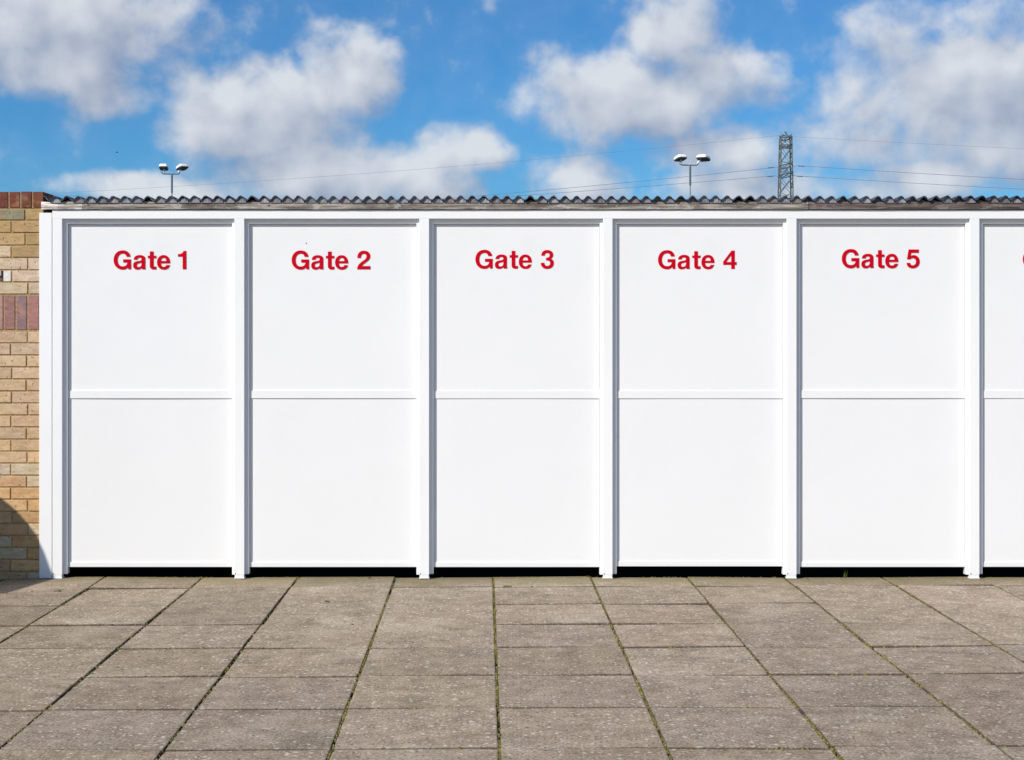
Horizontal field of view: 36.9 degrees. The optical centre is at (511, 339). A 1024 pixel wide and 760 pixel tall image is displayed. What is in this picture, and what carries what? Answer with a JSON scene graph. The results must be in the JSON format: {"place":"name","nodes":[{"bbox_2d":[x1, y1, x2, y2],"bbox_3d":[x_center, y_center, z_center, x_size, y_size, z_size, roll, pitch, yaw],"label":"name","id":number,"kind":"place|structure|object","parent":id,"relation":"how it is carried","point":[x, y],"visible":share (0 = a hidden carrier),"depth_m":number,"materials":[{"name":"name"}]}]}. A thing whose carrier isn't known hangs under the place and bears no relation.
{"place":"outdoors","nodes":[
{"label":"outdoors","id":0,"kind":"place"},
{"bbox_2d":[159,164,188,195],"bbox_3d":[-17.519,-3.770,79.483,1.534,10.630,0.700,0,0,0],"label":"floodlight column","id":1,"kind":"structure","parent":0,"point":[179,167],"depth_m":79.45,"materials":[{"name":"silver metal"}]},
{"bbox_2d":[0,576,1023,759],"bbox_3d":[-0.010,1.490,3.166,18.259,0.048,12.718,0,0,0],"label":"paving","id":2,"kind":"structure","parent":0,"point":[551,713],"depth_m":6.87,"materials":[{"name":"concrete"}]},
{"bbox_2d":[0,577,1023,759],"bbox_3d":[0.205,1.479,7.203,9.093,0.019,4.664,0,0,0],"label":"moss","id":3,"kind":"object","parent":2,"relation":"on","point":[497,688],"visible":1,"depth_m":6.91,"materials":[{"name":"green plant"}]},
{"bbox_2d":[0,0,1023,199],"label":"sky","id":4,"kind":"structure","parent":0,"point":[242,92],"materials":[{"name":"blue"}]},
{"bbox_2d":[674,154,710,196],"bbox_3d":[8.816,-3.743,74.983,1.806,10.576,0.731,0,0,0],"label":"floodlight column","id":5,"kind":"structure","parent":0,"point":[680,158],"depth_m":74.94,"materials":[{"name":"silver metal"}]},
{"label":"ground","id":6,"kind":"structure","parent":0,"visible":0},
{"bbox_2d":[0,192,53,578],"bbox_3d":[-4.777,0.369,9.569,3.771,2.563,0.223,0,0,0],"label":"brick wall","id":7,"kind":"structure","parent":6,"relation":"on","point":[19,384],"depth_m":9.46,"materials":[{"name":"brick"}]},
{"bbox_2d":[39,195,1023,577],"bbox_3d":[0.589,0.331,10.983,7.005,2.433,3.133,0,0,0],"label":"gate block","id":8,"kind":"structure","parent":6,"relation":"on","point":[553,385],"depth_m":9.49,"materials":[{"name":"white metal"}]},
{"bbox_2d":[778,131,793,198],"bbox_3d":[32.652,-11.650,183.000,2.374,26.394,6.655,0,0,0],"label":"pylon","id":9,"kind":"object","parent":6,"relation":"on","point":[790,151],"visible":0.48,"depth_m":182.34,"materials":[{"name":"grey metal"}]},
{"bbox_2d":[48,135,1020,193],"bbox_3d":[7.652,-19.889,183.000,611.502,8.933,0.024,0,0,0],"label":"power line","id":10,"kind":"object","parent":9,"relation":"attached to","point":[544,158],"visible":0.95,"depth_m":182.99,"materials":[{"name":"black metal"}]},
{"bbox_2d":[457,165,1023,197],"bbox_3d":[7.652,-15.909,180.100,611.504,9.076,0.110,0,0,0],"label":"power line","id":11,"kind":"object","parent":9,"relation":"attached to","point":[754,169],"visible":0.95,"depth_m":180.08,"materials":[{"name":"black metal"}]},
{"bbox_2d":[476,175,1012,198],"bbox_3d":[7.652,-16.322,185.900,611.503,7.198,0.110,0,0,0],"label":"power line","id":12,"kind":"object","parent":9,"relation":"attached to","point":[756,177],"visible":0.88,"depth_m":185.88,"materials":[{"name":"black metal"}]}
]}

